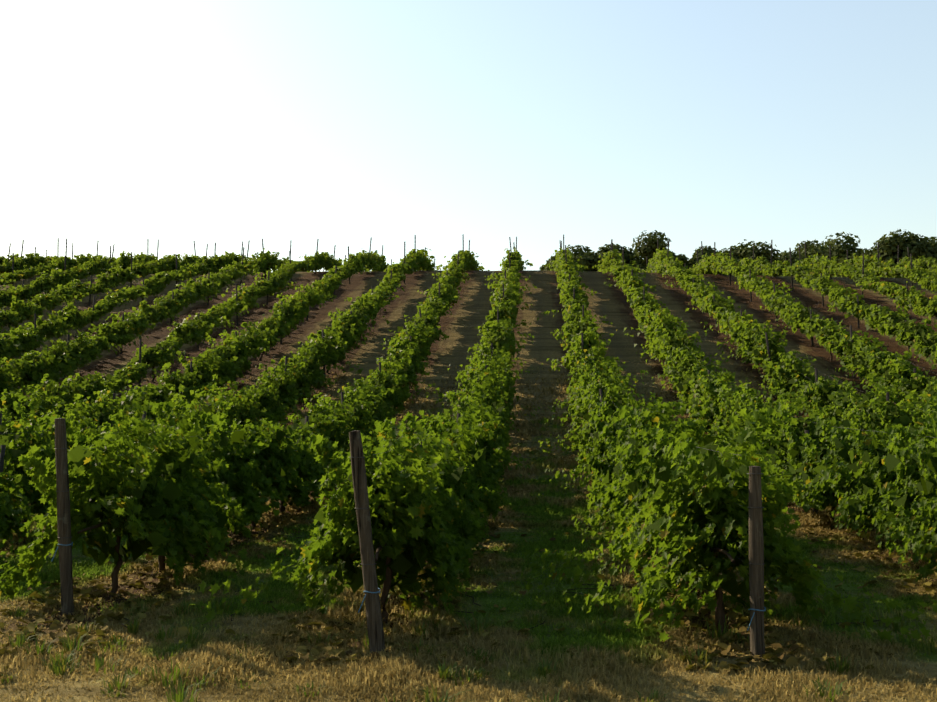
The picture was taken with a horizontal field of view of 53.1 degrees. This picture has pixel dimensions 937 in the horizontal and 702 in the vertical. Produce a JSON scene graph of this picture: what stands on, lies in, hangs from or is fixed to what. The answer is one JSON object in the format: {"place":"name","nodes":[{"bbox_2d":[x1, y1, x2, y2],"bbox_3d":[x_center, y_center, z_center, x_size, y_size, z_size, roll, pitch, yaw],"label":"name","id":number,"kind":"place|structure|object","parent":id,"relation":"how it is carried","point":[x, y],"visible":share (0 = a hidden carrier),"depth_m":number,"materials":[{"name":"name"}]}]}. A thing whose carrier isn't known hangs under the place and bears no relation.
{"place":"outdoors","nodes":[
{"label":"outdoors","id":0,"kind":"place"},
{"bbox_2d":[0,270,936,701],"bbox_3d":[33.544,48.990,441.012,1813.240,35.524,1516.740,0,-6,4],"label":"ground","id":1,"kind":"structure","parent":0,"point":[468,312],"depth_m":29.39,"materials":[{"name":"soil"}]},
{"bbox_2d":[0,243,46,264],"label":"vine row","id":2,"kind":"object","parent":1,"relation":"on","point":[2,258],"visible":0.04,"depth_m":52.89,"materials":[{"name":"green plant"}]},
{"bbox_2d":[0,238,72,274],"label":"vine row","id":3,"kind":"object","parent":1,"relation":"on","point":[31,259],"visible":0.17,"depth_m":50.01,"materials":[{"name":"green plant"}]},
{"bbox_2d":[51,418,73,614],"bbox_3d":[-3.350,1.488,7.762,0.223,1.861,0.119,3,-7,-23],"label":"end post","id":4,"kind":"object","parent":1,"relation":"on","point":[65,545],"visible":0.98,"depth_m":7.74,"materials":[{"name":"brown wood"}]},
{"bbox_2d":[0,238,134,285],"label":"vine row","id":5,"kind":"object","parent":1,"relation":"on","point":[13,276],"visible":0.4,"depth_m":46.94,"materials":[{"name":"green plant"}]},
{"bbox_2d":[0,239,173,309],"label":"vine row","id":6,"kind":"object","parent":1,"relation":"on","point":[38,285],"visible":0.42,"depth_m":43.43,"materials":[{"name":"green plant"}]},
{"bbox_2d":[0,241,207,337],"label":"vine row","id":7,"kind":"object","parent":1,"relation":"on","point":[20,311],"visible":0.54,"depth_m":40.07,"materials":[{"name":"green plant"}]},
{"bbox_2d":[0,240,270,366],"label":"vine row","id":8,"kind":"object","parent":1,"relation":"on","point":[70,317],"visible":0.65,"depth_m":35.29,"materials":[{"name":"green plant"}]},
{"bbox_2d":[0,239,323,407],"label":"vine row","id":9,"kind":"object","parent":1,"relation":"on","point":[53,361],"visible":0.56,"depth_m":31.34,"materials":[{"name":"green plant"}]},
{"bbox_2d":[0,239,345,431],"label":"vine row","id":10,"kind":"object","parent":1,"relation":"on","point":[199,327],"visible":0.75,"depth_m":28.58,"materials":[{"name":"green plant"}]},
{"bbox_2d":[0,237,393,438],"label":"vine row","id":11,"kind":"object","parent":1,"relation":"on","point":[227,360],"visible":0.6,"depth_m":26.46,"materials":[{"name":"green plant"}]},
{"bbox_2d":[0,235,436,548],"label":"vine row","id":12,"kind":"object","parent":1,"relation":"on","point":[273,398],"visible":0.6,"depth_m":20.43,"materials":[{"name":"green plant"}]},
{"bbox_2d":[0,234,489,599],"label":"vine row","id":13,"kind":"object","parent":1,"relation":"on","point":[159,490],"visible":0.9,"depth_m":9.30,"materials":[{"name":"green plant"}]},
{"bbox_2d":[349,430,384,652],"bbox_3d":[-0.700,1.445,6.465,0.273,1.790,0.120,1,-6,-12],"label":"end post","id":14,"kind":"object","parent":1,"relation":"on","point":[373,611],"visible":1,"depth_m":6.44,"materials":[{"name":"brown wood"}]},
{"bbox_2d":[189,237,550,624],"bbox_3d":[1.516,-1.513,36.427,2.793,13.309,58.716,0,-6,4],"label":"vine row","id":15,"kind":"object","parent":1,"relation":"on","point":[433,487],"visible":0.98,"depth_m":7.53,"materials":[{"name":"green plant"}]},
{"bbox_2d":[0,596,935,701],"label":"weed tufts","id":16,"kind":"object","parent":1,"relation":"on","point":[181,695],"visible":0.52,"depth_m":6.30,"materials":[{"name":"green plant"}]},
{"bbox_2d":[0,519,936,701],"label":"headland grass","id":17,"kind":"structure","parent":1,"relation":"on","point":[393,673],"depth_m":6.68,"materials":[{"name":"green plant"}]},
{"bbox_2d":[0,478,936,671],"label":"fallen leaves","id":18,"kind":"object","parent":1,"relation":"on","point":[791,661],"visible":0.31,"depth_m":7.38,"materials":[{"name":"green plant"}]},
{"bbox_2d":[18,366,921,527],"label":"grass aisles","id":19,"kind":"object","parent":1,"relation":"on","point":[542,509],"depth_m":16.44,"materials":[{"name":"green plant"}]},
{"bbox_2d":[539,243,634,271],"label":"oak","id":20,"kind":"object","parent":1,"relation":"on","point":[584,260],"visible":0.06,"depth_m":82.21,"materials":[{"name":"green plant"}]},
{"bbox_2d":[567,230,678,272],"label":"oak","id":21,"kind":"object","parent":1,"relation":"on","point":[648,247],"visible":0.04,"depth_m":79.40,"materials":[{"name":"green plant"}]},
{"bbox_2d":[631,246,716,267],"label":"oak","id":22,"kind":"object","parent":1,"relation":"on","point":[709,250],"visible":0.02,"depth_m":83.54,"materials":[{"name":"green plant"}]},
{"bbox_2d":[516,234,936,641],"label":"vine row","id":23,"kind":"object","parent":1,"relation":"on","point":[661,482],"visible":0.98,"depth_m":7.37,"materials":[{"name":"green plant"}]},
{"bbox_2d":[684,241,780,275],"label":"oak","id":24,"kind":"object","parent":1,"relation":"on","point":[765,251],"visible":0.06,"depth_m":80.92,"materials":[{"name":"green plant"}]},
{"bbox_2d":[747,466,765,656],"bbox_3d":[1.970,1.559,6.410,0.136,1.539,0.141,-2,-6,20],"label":"end post","id":25,"kind":"object","parent":1,"relation":"on","point":[756,563],"visible":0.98,"depth_m":6.39,"materials":[{"name":"brown wood"}]},
{"bbox_2d":[592,239,936,581],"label":"vine row","id":26,"kind":"object","parent":1,"relation":"on","point":[886,475],"visible":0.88,"depth_m":11.79,"materials":[{"name":"green plant"}]},
{"bbox_2d":[715,239,819,276],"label":"oak","id":27,"kind":"object","parent":1,"relation":"on","point":[736,252],"depth_m":82.48,"materials":[{"name":"green plant"}]},
{"bbox_2d":[639,238,936,444],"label":"vine row","id":28,"kind":"object","parent":1,"relation":"on","point":[879,409],"visible":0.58,"depth_m":23.97,"materials":[{"name":"green plant"}]},
{"bbox_2d":[684,241,936,413],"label":"vine row","id":29,"kind":"object","parent":1,"relation":"on","point":[866,356],"visible":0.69,"depth_m":28.20,"materials":[{"name":"green plant"}]},
{"bbox_2d":[803,247,831,258],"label":"oak","id":30,"kind":"object","parent":1,"relation":"on","point":[819,251],"visible":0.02,"depth_m":84.59,"materials":[{"name":"green plant"}]},
{"bbox_2d":[794,231,872,263],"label":"oak","id":31,"kind":"object","parent":1,"relation":"on","point":[839,248],"visible":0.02,"depth_m":83.48,"materials":[{"name":"green plant"}]},
{"bbox_2d":[740,240,936,368],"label":"vine row","id":32,"kind":"object","parent":1,"relation":"on","point":[908,332],"visible":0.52,"depth_m":33.52,"materials":[{"name":"green plant"}]},
{"bbox_2d":[781,241,936,318],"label":"vine row","id":33,"kind":"object","parent":1,"relation":"on","point":[918,301],"visible":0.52,"depth_m":39.25,"materials":[{"name":"green plant"}]},
{"bbox_2d":[833,243,936,291],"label":"vine row","id":34,"kind":"object","parent":1,"relation":"on","point":[924,279],"visible":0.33,"depth_m":44.49,"materials":[{"name":"green plant"}]},
{"bbox_2d":[837,229,936,277],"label":"oak","id":35,"kind":"object","parent":1,"relation":"on","point":[888,247],"visible":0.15,"depth_m":78.67,"materials":[{"name":"green plant"}]},
{"bbox_2d":[868,241,936,259],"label":"oak","id":36,"kind":"object","parent":1,"relation":"on","point":[919,249],"visible":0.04,"depth_m":77.53,"materials":[{"name":"green plant"}]},
{"bbox_2d":[879,245,936,277],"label":"vine row","id":37,"kind":"object","parent":1,"relation":"on","point":[929,264],"visible":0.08,"depth_m":47.50,"materials":[{"name":"green plant"}]},
{"bbox_2d":[0,0,936,271],"label":"sky","id":38,"kind":"structure","parent":0,"point":[125,124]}
]}

